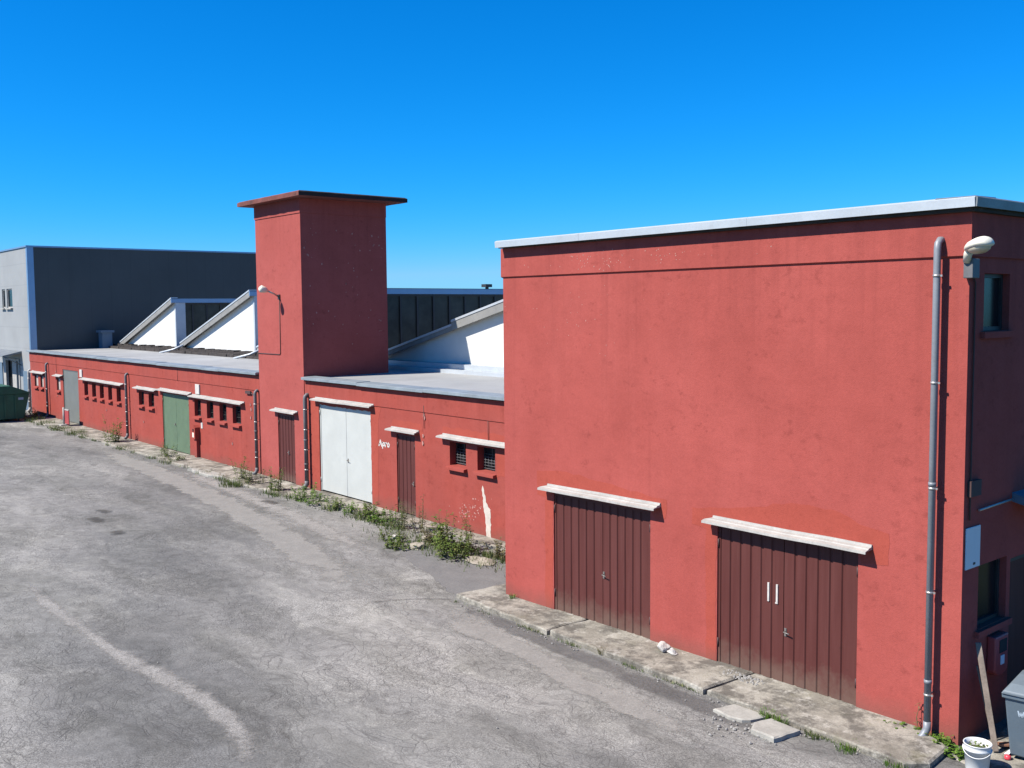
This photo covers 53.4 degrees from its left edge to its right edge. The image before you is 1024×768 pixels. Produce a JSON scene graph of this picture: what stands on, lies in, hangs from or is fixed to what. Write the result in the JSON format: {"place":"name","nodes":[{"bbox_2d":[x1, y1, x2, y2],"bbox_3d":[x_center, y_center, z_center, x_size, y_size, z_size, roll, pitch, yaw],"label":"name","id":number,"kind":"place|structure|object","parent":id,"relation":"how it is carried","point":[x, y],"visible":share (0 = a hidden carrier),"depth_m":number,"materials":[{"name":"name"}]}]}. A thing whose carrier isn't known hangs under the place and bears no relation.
{"place":"outdoors","nodes":[
{"label":"outdoors","id":0,"kind":"place"},
{"bbox_2d":[25,417,77,426],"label":"pavement","id":1,"kind":"structure","parent":0,"point":[57,421],"depth_m":51.87,"materials":[{"name":"concrete"}]},
{"bbox_2d":[51,424,102,434],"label":"pavement","id":2,"kind":"structure","parent":0,"point":[78,427],"depth_m":48.36,"materials":[{"name":"concrete"}]},
{"bbox_2d":[59,407,69,425],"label":"barrier","id":3,"kind":"object","parent":2,"relation":"on","point":[66,420],"visible":0.84,"depth_m":50.06,"materials":[{"name":"white paint"}]},
{"bbox_2d":[77,432,135,442],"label":"pavement","id":4,"kind":"structure","parent":0,"point":[99,436],"depth_m":45.06,"materials":[{"name":"concrete"}]},
{"bbox_2d":[109,441,160,450],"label":"pavement","id":5,"kind":"structure","parent":0,"point":[136,445],"depth_m":42.39,"materials":[{"name":"concrete"}]},
{"bbox_2d":[131,448,189,458],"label":"pavement","id":6,"kind":"structure","parent":0,"point":[152,452],"depth_m":40.21,"materials":[{"name":"concrete"}]},
{"bbox_2d":[157,455,227,467],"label":"pavement","id":7,"kind":"structure","parent":0,"point":[192,461],"depth_m":37.29,"materials":[{"name":"concrete"}]},
{"bbox_2d":[192,425,199,457],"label":"meter pillar","id":8,"kind":"structure","parent":7,"relation":"on","point":[196,433],"depth_m":38.50,"materials":[{"name":"red paint"}]},
{"bbox_2d":[198,465,269,481],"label":"pavement","id":9,"kind":"structure","parent":0,"point":[228,471],"depth_m":34.93,"materials":[{"name":"concrete"}]},
{"bbox_2d":[237,478,309,493],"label":"pavement","id":10,"kind":"structure","parent":0,"point":[287,485],"depth_m":32.38,"materials":[{"name":"concrete"}]},
{"bbox_2d":[279,489,505,551],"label":"pavement","id":11,"kind":"structure","parent":0,"point":[488,541],"depth_m":27.74,"materials":[{"name":"concrete"}]},
{"bbox_2d":[25,418,849,749],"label":"ground grass","id":12,"kind":"structure","parent":0,"point":[461,548],"depth_m":24.62,"materials":[{"name":"plant"}]},
{"bbox_2d":[0,411,1006,767],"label":"ground","id":13,"kind":"structure","parent":0,"point":[220,607],"depth_m":16.38,"materials":[{"name":"asphalt"}]},
{"bbox_2d":[0,384,29,420],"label":"dumpster","id":14,"kind":"object","parent":13,"relation":"on","point":[13,402],"visible":1,"depth_m":52.63,"materials":[{"name":"green metal"}]},
{"bbox_2d":[24,410,41,417],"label":"weed","id":15,"kind":"object","parent":13,"relation":"on","point":[31,414],"visible":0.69,"depth_m":54.55,"materials":[{"name":"green plant"}]},
{"bbox_2d":[23,415,45,421],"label":"grass tuft","id":16,"kind":"object","parent":13,"relation":"on","point":[35,417],"visible":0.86,"depth_m":52.96,"materials":[{"name":"plant"}]},
{"bbox_2d":[33,420,54,425],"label":"grass tuft","id":17,"kind":"object","parent":13,"relation":"on","point":[41,423],"visible":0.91,"depth_m":51.12,"materials":[{"name":"plant"}]},
{"bbox_2d":[49,426,71,430],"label":"grass tuft","id":18,"kind":"object","parent":13,"relation":"on","point":[59,427],"visible":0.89,"depth_m":48.71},
{"bbox_2d":[64,428,85,435],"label":"grass tuft","id":19,"kind":"object","parent":13,"relation":"on","point":[71,432],"visible":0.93,"depth_m":46.69,"materials":[{"name":"plant"}]},
{"bbox_2d":[101,414,124,441],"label":"weed","id":20,"kind":"object","parent":13,"relation":"on","point":[113,437],"visible":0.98,"depth_m":43.66,"materials":[{"name":"green plant"}]},
{"bbox_2d":[0,245,256,412],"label":"warehouse","id":21,"kind":"structure","parent":13,"relation":"on","point":[57,297],"depth_m":59.60,"materials":[{"name":"painted metal cladding"}]},
{"bbox_2d":[0,289,5,308],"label":"window","id":22,"kind":"structure","parent":21,"relation":"in","point":[4,304],"depth_m":61.55,"materials":[{"name":"white paint"}]},
{"bbox_2d":[5,289,12,308],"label":"window","id":23,"kind":"structure","parent":21,"relation":"in","point":[10,304],"depth_m":60.45,"materials":[{"name":"white paint"}]},
{"bbox_2d":[3,357,20,388],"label":"door","id":24,"kind":"structure","parent":21,"relation":"in","point":[15,377],"depth_m":60.36,"materials":[{"name":"white paint"}]},
{"bbox_2d":[29,586,249,757],"bbox_3d":[-6.417,4.422,16.832,1.512,0.001,13.057,-3,5,-35],"label":"worn strip","id":25,"kind":"object","parent":13,"relation":"on","point":[225,716],"visible":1,"depth_m":15.56,"materials":[{"name":"asphalt"}]},
{"bbox_2d":[159,444,177,457],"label":"weed","id":26,"kind":"object","parent":13,"relation":"on","point":[164,451],"visible":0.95,"depth_m":39.11,"materials":[{"name":"green plant"}]},
{"bbox_2d":[167,454,185,461],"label":"weed","id":27,"kind":"object","parent":13,"relation":"on","point":[178,458],"visible":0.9,"depth_m":37.79,"materials":[{"name":"green plant"}]},
{"bbox_2d":[107,453,366,583],"bbox_3d":[-9.296,3.437,30.597,2.041,0.001,27.764,-3,5,-33],"label":"worn strip","id":28,"kind":"object","parent":13,"relation":"on","point":[296,546],"visible":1,"depth_m":27.16,"materials":[{"name":"asphalt"}]},
{"bbox_2d":[228,456,245,478],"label":"weed","id":29,"kind":"object","parent":13,"relation":"on","point":[241,476],"visible":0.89,"depth_m":33.51,"materials":[{"name":"green plant"}]},
{"bbox_2d":[242,465,265,484],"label":"weed","id":30,"kind":"object","parent":13,"relation":"on","point":[248,478],"visible":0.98,"depth_m":32.90,"materials":[{"name":"green plant"}]},
{"bbox_2d":[26,284,504,540],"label":"workshop","id":31,"kind":"structure","parent":13,"relation":"on","point":[423,416],"depth_m":34.40,"materials":[{"name":"red paint"}]},
{"bbox_2d":[33,375,38,388],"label":"window","id":32,"kind":"structure","parent":31,"relation":"in","point":[36,376],"depth_m":56.34,"materials":[{"name":"metal"}]},
{"bbox_2d":[38,376,43,389],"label":"window","id":33,"kind":"structure","parent":31,"relation":"in","point":[42,380],"depth_m":55.48,"materials":[{"name":"metal"}]},
{"bbox_2d":[55,378,60,392],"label":"window","id":34,"kind":"structure","parent":31,"relation":"in","point":[59,387],"depth_m":53.01,"materials":[{"name":"metal"}]},
{"bbox_2d":[63,369,79,423],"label":"door","id":35,"kind":"structure","parent":31,"relation":"in","point":[71,392],"depth_m":51.23,"materials":[{"name":"metal"}]},
{"bbox_2d":[106,386,112,402],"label":"window","id":36,"kind":"structure","parent":31,"relation":"in","point":[108,401],"depth_m":46.62,"materials":[{"name":"black metal"}]},
{"bbox_2d":[114,387,120,404],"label":"window","id":37,"kind":"structure","parent":31,"relation":"in","point":[118,403],"depth_m":45.77,"materials":[{"name":"black metal"}]},
{"bbox_2d":[136,392,144,407],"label":"window","id":38,"kind":"structure","parent":31,"relation":"in","point":[138,406],"depth_m":43.52,"materials":[{"name":"black metal"}]},
{"bbox_2d":[146,393,154,409],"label":"window","id":39,"kind":"structure","parent":31,"relation":"in","point":[148,408],"depth_m":42.59,"materials":[{"name":"black metal"}]},
{"bbox_2d":[163,393,189,453],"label":"door","id":40,"kind":"structure","parent":31,"relation":"in","point":[175,407],"depth_m":40.36,"materials":[{"name":"green paint"}]},
{"bbox_2d":[191,400,201,419],"bbox_3d":[-11.885,0.964,38.567,0.295,0.740,0.714,-4,5,-39],"label":"window","id":41,"kind":"structure","parent":31,"relation":"in","point":[199,401],"depth_m":38.76,"materials":[{"name":"glass"}]},
{"bbox_2d":[204,402,213,422],"bbox_3d":[-11.144,1.024,37.657,0.295,0.740,0.704,-4,5,-39],"label":"window","id":42,"kind":"structure","parent":31,"relation":"in","point":[211,403],"depth_m":37.85,"materials":[{"name":"glass"}]},
{"bbox_2d":[216,404,226,424],"bbox_3d":[-10.409,1.085,36.755,0.295,0.740,0.714,-4,5,-39],"label":"window","id":43,"kind":"structure","parent":31,"relation":"in","point":[224,405],"depth_m":36.95,"materials":[{"name":"glass"}]},
{"bbox_2d":[229,406,241,427],"bbox_3d":[-9.665,1.146,35.841,0.295,0.740,0.794,-4,5,-39],"label":"window","id":44,"kind":"structure","parent":31,"relation":"in","point":[238,409],"depth_m":36.02,"materials":[{"name":"black metal"}]},
{"bbox_2d":[319,404,371,502],"bbox_3d":[-4.906,1.995,30.056,0.159,2.690,2.994,-4,5,-39],"label":"door","id":45,"kind":"structure","parent":31,"relation":"in","point":[346,462],"depth_m":30.01,"materials":[{"name":"metal"}]},
{"bbox_2d":[397,434,415,515],"bbox_3d":[-2.825,2.454,27.525,0.159,2.150,0.864,-4,5,-39],"label":"door","id":46,"kind":"structure","parent":31,"relation":"in","point":[406,443],"depth_m":27.53,"materials":[{"name":"brown metal"}]},
{"bbox_2d":[445,443,466,472],"bbox_3d":[-1.311,1.826,25.637,0.365,0.700,0.784,-4,5,-39],"label":"window","id":47,"kind":"structure","parent":31,"relation":"in","point":[460,448],"depth_m":25.79,"materials":[{"name":"paint"}]},
{"bbox_2d":[473,447,495,478],"bbox_3d":[-0.573,1.887,24.731,0.365,0.700,0.804,-4,5,-39],"label":"window","id":48,"kind":"structure","parent":31,"relation":"in","point":[489,453],"depth_m":24.89,"materials":[{"name":"black metal"}]},
{"bbox_2d":[266,466,284,490],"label":"weed","id":49,"kind":"object","parent":13,"relation":"on","point":[276,486],"visible":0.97,"depth_m":31.43,"materials":[{"name":"green plant"}]},
{"bbox_2d":[185,473,366,550],"bbox_3d":[-7.345,3.482,29.655,1.305,0.001,16.467,-3,5,-34],"label":"worn strip","id":50,"kind":"object","parent":13,"relation":"on","point":[326,531],"visible":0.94,"depth_m":28.29,"materials":[{"name":"asphalt"}]},
{"bbox_2d":[187,468,224,478],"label":"step slab","id":51,"kind":"structure","parent":50,"relation":"on","point":[206,474],"depth_m":34.86,"materials":[{"name":"concrete"}]},
{"bbox_2d":[218,478,242,487],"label":"grass tuft","id":52,"kind":"object","parent":50,"relation":"on","point":[234,483],"visible":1,"depth_m":32.57,"materials":[{"name":"plant"}]},
{"bbox_2d":[290,482,318,501],"bbox_3d":[-6.150,3.206,30.181,0.862,0.558,0.716,-1,4,-3],"label":"weed","id":53,"kind":"object","parent":13,"relation":"on","point":[312,492],"visible":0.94,"depth_m":30.07,"materials":[{"name":"green plant"}]},
{"bbox_2d":[304,492,329,505],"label":"weed","id":54,"kind":"object","parent":13,"relation":"on","point":[309,502],"visible":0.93,"depth_m":29.45,"materials":[{"name":"green plant"}]},
{"bbox_2d":[237,190,407,485],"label":"tower","id":55,"kind":"structure","parent":13,"relation":"on","point":[321,264],"depth_m":32.56,"materials":[{"name":"red paint"}]},
{"bbox_2d":[258,285,279,299],"bbox_3d":[-7.766,-2.928,32.505,0.686,0.457,0.240,-4,5,-39],"label":"wall lamp","id":56,"kind":"object","parent":55,"relation":"attached to","point":[262,289],"visible":1,"depth_m":32.34,"materials":[{"name":"white metal"}]},
{"bbox_2d":[278,414,295,482],"bbox_3d":[-7.244,2.080,32.903,0.159,2.180,1.124,-4,5,-39],"label":"door","id":57,"kind":"structure","parent":55,"relation":"in","point":[286,422],"depth_m":32.91,"materials":[{"name":"brown metal"}]},
{"bbox_2d":[318,496,345,510],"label":"weed","id":58,"kind":"object","parent":13,"relation":"on","point":[336,503],"visible":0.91,"depth_m":28.62,"materials":[{"name":"green plant"}]},
{"bbox_2d":[341,500,358,513],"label":"weed","id":59,"kind":"object","parent":13,"relation":"on","point":[351,506],"visible":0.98,"depth_m":28.20,"materials":[{"name":"green plant"}]},
{"bbox_2d":[357,500,384,519],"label":"weed","id":60,"kind":"object","parent":13,"relation":"on","point":[366,511],"visible":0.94,"depth_m":27.41,"materials":[{"name":"green plant"}]},
{"bbox_2d":[367,506,396,524],"bbox_3d":[-3.394,3.473,26.828,0.758,0.429,0.695,1,4,20],"label":"weed","id":61,"kind":"object","parent":13,"relation":"on","point":[383,516],"visible":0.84,"depth_m":26.89,"materials":[{"name":"green plant"}]},
{"bbox_2d":[377,529,402,543],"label":"weed","id":62,"kind":"object","parent":13,"relation":"on","point":[388,536],"visible":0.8,"depth_m":24.63,"materials":[{"name":"green plant"}]},
{"bbox_2d":[388,496,409,528],"bbox_3d":[-2.909,3.333,26.158,0.587,0.831,0.625,0,4,6],"label":"weed","id":63,"kind":"object","parent":13,"relation":"on","point":[403,519],"visible":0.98,"depth_m":26.07,"materials":[{"name":"green plant"}]},
{"bbox_2d":[409,496,427,532],"bbox_3d":[-2.310,3.262,25.543,0.544,1.004,0.594,-4,5,-39],"label":"weed","id":64,"kind":"object","parent":13,"relation":"on","point":[422,519],"visible":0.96,"depth_m":25.60,"materials":[{"name":"plant"}]},
{"bbox_2d":[420,522,451,545],"bbox_3d":[-1.865,3.585,24.477,0.749,0.566,0.770,-4,5,-39],"label":"weed","id":65,"kind":"object","parent":13,"relation":"on","point":[425,534],"visible":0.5,"depth_m":24.36,"materials":[{"name":"plant"}]},
{"bbox_2d":[393,544,505,594],"bbox_3d":[-1.156,3.988,22.171,2.808,0.001,5.842,-4,5,-39],"label":"asphalt patch","id":66,"kind":"object","parent":13,"relation":"on","point":[454,578],"visible":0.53,"depth_m":21.79,"materials":[{"name":"asphalt"}]},
{"bbox_2d":[384,537,420,550],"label":"weed","id":67,"kind":"object","parent":66,"relation":"on","point":[395,544],"visible":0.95,"depth_m":23.91,"materials":[{"name":"green plant"}]},
{"bbox_2d":[407,542,426,549],"bbox_3d":[-2.170,3.803,24.060,0.566,0.148,0.573,1,4,16],"label":"stone","id":68,"kind":"object","parent":66,"relation":"on","point":[417,545],"visible":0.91,"depth_m":23.87,"materials":[{"name":"stone"}]},
{"bbox_2d":[433,531,473,560],"bbox_3d":[-1.323,3.637,23.050,1.004,0.639,0.921,-4,5,-39],"label":"weed","id":69,"kind":"object","parent":66,"relation":"on","point":[458,551],"visible":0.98,"depth_m":22.97,"materials":[{"name":"green plant"}]},
{"bbox_2d":[465,556,496,565],"bbox_3d":[-0.725,3.913,22.596,0.876,0.105,0.546,2,5,27],"label":"stone","id":70,"kind":"object","parent":66,"relation":"on","point":[476,561],"visible":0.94,"depth_m":22.47,"materials":[{"name":"stone"}]},
{"bbox_2d":[428,509,471,552],"bbox_3d":[-1.481,3.416,23.749,0.967,0.954,0.915,-4,5,-39],"label":"weed","id":71,"kind":"object","parent":13,"relation":"on","point":[441,532],"visible":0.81,"depth_m":23.68,"materials":[{"name":"green plant"}]},
{"bbox_2d":[460,507,477,547],"bbox_3d":[-0.966,3.392,23.793,0.446,0.978,0.570,0,4,11],"label":"weed","id":72,"kind":"object","parent":13,"relation":"on","point":[466,529],"visible":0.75,"depth_m":23.75,"materials":[{"name":"plant"}]},
{"bbox_2d":[69,467,882,763],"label":"rubble crumbs","id":73,"kind":"object","parent":13,"relation":"on","point":[745,677],"visible":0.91,"depth_m":14.96,"materials":[{"name":"stone"}]},
{"bbox_2d":[481,538,505,559],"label":"weed","id":74,"kind":"object","parent":13,"relation":"on","point":[498,550],"visible":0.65,"depth_m":22.89,"materials":[{"name":"plant"}]},
{"bbox_2d":[452,620,678,730],"bbox_3d":[0.535,4.429,15.941,1.050,0.001,7.183,-3,5,-31],"label":"sandy strip","id":75,"kind":"object","parent":13,"relation":"on","point":[618,701],"visible":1,"depth_m":15.55,"materials":[{"name":"asphalt"}]},
{"bbox_2d":[490,617,745,725],"bbox_3d":[1.417,4.423,15.975,0.704,0.001,8.749,-4,5,-36],"label":"dark strip","id":76,"kind":"object","parent":13,"relation":"on","point":[690,701],"visible":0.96,"depth_m":16.02,"materials":[{"name":"asphalt"}]},
{"bbox_2d":[713,704,764,722],"bbox_3d":[3.118,4.542,13.977,0.438,0.075,0.632,-4,5,-39],"label":"paving slab","id":77,"kind":"object","parent":76,"relation":"on","point":[737,713],"depth_m":13.92,"materials":[{"name":"concrete"}]},
{"bbox_2d":[495,195,1023,745],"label":"annex","id":78,"kind":"object","parent":13,"relation":"on","point":[787,447],"visible":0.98,"depth_m":14.64,"materials":[{"name":"red paint"}]},
{"bbox_2d":[554,493,649,638],"bbox_3d":[1.562,3.127,17.756,0.159,2.188,2.350,-4,6,-40],"label":"door","id":79,"kind":"structure","parent":78,"relation":"in","point":[602,549],"depth_m":17.70,"materials":[{"name":"brown metal"}]},
{"bbox_2d":[717,526,857,705],"bbox_3d":[3.993,3.317,14.901,0.159,2.188,2.400,-4,6,-40],"label":"door","id":80,"kind":"structure","parent":78,"relation":"in","point":[787,609],"depth_m":14.82,"materials":[{"name":"brown metal"}]},
{"bbox_2d":[965,525,980,569],"bbox_3d":[5.847,2.073,12.908,0.380,0.530,0.020,-4,6,-40],"label":"notice plate","id":81,"kind":"object","parent":78,"relation":"attached to","point":[972,547],"visible":1,"depth_m":12.89,"materials":[{"name":"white metal"}]},
{"bbox_2d":[963,236,994,277],"bbox_3d":[5.580,-1.522,12.252,0.277,0.483,0.688,0,4,7],"label":"wall lamp","id":82,"kind":"object","parent":78,"relation":"attached to","point":[980,244],"visible":1,"depth_m":12.23,"materials":[{"name":"metal"}]},
{"bbox_2d":[974,558,1011,638],"bbox_3d":[6.277,2.776,13.395,0.966,0.926,0.210,-4,6,-40],"label":"window","id":83,"kind":"structure","parent":78,"relation":"in","point":[988,573],"depth_m":13.52,"materials":[{"name":"black glass"}]},
{"bbox_2d":[987,631,1007,674],"bbox_3d":[6.405,3.561,13.412,0.380,0.540,0.125,-4,6,-40],"label":"letter box","id":84,"kind":"object","parent":78,"relation":"attached to","point":[997,651],"visible":1,"depth_m":13.32,"materials":[{"name":"metal"}]},
{"bbox_2d":[980,274,1015,338],"bbox_3d":[6.181,-1.004,13.061,0.876,0.816,0.210,-4,6,-40],"label":"window","id":85,"kind":"structure","parent":78,"relation":"in","point":[993,283],"depth_m":13.18,"materials":[{"name":"black glass"}]},
{"bbox_2d":[1007,554,1023,685],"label":"door","id":86,"kind":"structure","parent":78,"relation":"in","point":[1015,664],"depth_m":14.09,"materials":[{"name":"black metal"}]},
{"bbox_2d":[757,707,777,719],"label":"grass tuft","id":87,"kind":"object","parent":13,"relation":"on","point":[767,716],"visible":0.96,"depth_m":13.84,"materials":[{"name":"green plant"}]},
{"bbox_2d":[751,718,800,742],"bbox_3d":[3.430,4.571,13.414,0.516,0.095,0.552,-4,5,-39],"label":"paving slab","id":88,"kind":"object","parent":13,"relation":"on","point":[772,730],"depth_m":13.32,"materials":[{"name":"concrete"}]},
{"bbox_2d":[773,713,788,724],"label":"grass tuft","id":89,"kind":"object","parent":13,"relation":"on","point":[778,720],"visible":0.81,"depth_m":13.71,"materials":[{"name":"green plant"}]},
{"bbox_2d":[802,727,821,740],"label":"grass tuft","id":90,"kind":"object","parent":13,"relation":"on","point":[812,737],"visible":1,"depth_m":13.22,"materials":[{"name":"plant"}]},
{"bbox_2d":[834,738,860,754],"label":"grass tuft","id":91,"kind":"object","parent":13,"relation":"on","point":[846,749],"visible":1,"depth_m":12.82,"materials":[{"name":"green plant"}]},
{"bbox_2d":[884,757,909,767],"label":"grass tuft","id":92,"kind":"object","parent":13,"relation":"on","point":[893,766],"visible":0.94,"depth_m":12.36,"materials":[{"name":"green plant"}]},
{"bbox_2d":[925,731,955,746],"bbox_3d":[5.425,4.537,12.962,0.348,0.178,0.374,-4,5,-39],"label":"clover","id":93,"kind":"object","parent":13,"relation":"on","point":[943,739],"visible":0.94,"depth_m":12.89,"materials":[{"name":"green plant"}]},
{"bbox_2d":[0,0,1023,288],"label":"sky","id":94,"kind":"structure","parent":0,"point":[134,124],"materials":[{"name":"blue"}]},
{"bbox_2d":[456,584,587,634],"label":"pavement","id":95,"kind":"structure","parent":0,"point":[498,600],"depth_m":18.72,"materials":[{"name":"concrete"}]},
{"bbox_2d":[550,620,754,694],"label":"pavement","id":96,"kind":"structure","parent":0,"point":[700,674],"depth_m":16.11,"materials":[{"name":"concrete"}]},
{"bbox_2d":[657,641,670,651],"bbox_3d":[2.426,4.223,16.370,0.223,0.110,0.236,-4,5,-39],"label":"stone","id":97,"kind":"object","parent":96,"relation":"on","point":[662,646],"visible":1,"depth_m":16.30,"materials":[{"name":"stone"}]},
{"bbox_2d":[667,648,677,654],"bbox_3d":[2.563,4.252,16.225,0.111,0.091,0.179,-4,5,-39],"label":"stone","id":98,"kind":"object","parent":96,"relation":"on","point":[672,651],"visible":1,"depth_m":16.18,"materials":[{"name":"stone"}]},
{"bbox_2d":[707,673,948,767],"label":"pavement","id":99,"kind":"structure","parent":0,"point":[873,733],"depth_m":13.59,"materials":[{"name":"concrete"}]},
{"bbox_2d":[883,720,905,728],"bbox_3d":[5.052,4.517,13.462,0.335,0.132,0.373,1,4,19],"label":"clover","id":100,"kind":"object","parent":99,"relation":"on","point":[902,723],"visible":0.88,"depth_m":13.41,"materials":[{"name":"green plant"}]},
{"bbox_2d":[914,703,920,726],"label":"weed","id":101,"kind":"object","parent":99,"relation":"on","point":[917,714],"visible":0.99,"depth_m":13.28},
{"bbox_2d":[953,725,1023,767],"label":"pavement","id":102,"kind":"structure","parent":0,"point":[997,760],"depth_m":12.57,"materials":[{"name":"concrete"}]},
{"bbox_2d":[943,743,964,760],"bbox_3d":[5.521,4.577,12.680,0.344,0.146,0.319,-4,5,-39],"label":"clover","id":103,"kind":"object","parent":102,"relation":"on","point":[958,752],"visible":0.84,"depth_m":12.64,"materials":[{"name":"green plant"}]},
{"bbox_2d":[962,737,992,767],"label":"bucket","id":104,"kind":"object","parent":102,"relation":"on","point":[978,752],"visible":1,"depth_m":12.18,"materials":[{"name":"plastic"}]},
{"bbox_2d":[976,666,987,719],"bbox_3d":[6.072,4.101,13.063,0.229,0.962,0.022,2,5,26],"label":"stick","id":105,"kind":"object","parent":102,"relation":"on","point":[981,687],"visible":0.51,"depth_m":13.06,"materials":[{"name":"grey wood"}]},
{"bbox_2d":[975,642,998,751],"bbox_3d":[6.005,3.950,12.863,0.073,1.285,0.438,-1,4,-12],"label":"plank","id":106,"kind":"object","parent":102,"relation":"on","point":[988,706],"visible":0.97,"depth_m":12.85,"materials":[{"name":"grey wood"}]},
{"bbox_2d":[997,742,1008,746],"bbox_3d":[6.365,4.559,12.867,0.428,0.068,0.160,0,4,0],"label":"board","id":107,"kind":"object","parent":102,"relation":"on","point":[1003,744],"visible":0.44,"depth_m":12.82,"materials":[{"name":"wood"}]},
{"bbox_2d":[1004,754,1010,759],"bbox_3d":[6.111,4.597,12.540,0.078,0.058,0.080,-4,5,-39],"label":"plastic cap","id":108,"kind":"object","parent":102,"relation":"on","point":[1007,756],"visible":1,"depth_m":12.52,"materials":[{"name":"plastic"}]},
{"bbox_2d":[1002,670,1023,756],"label":"wheelie bin","id":109,"kind":"object","parent":102,"relation":"on","point":[1013,693],"visible":1,"depth_m":12.44,"materials":[{"name":"grey plastic"}]}
]}

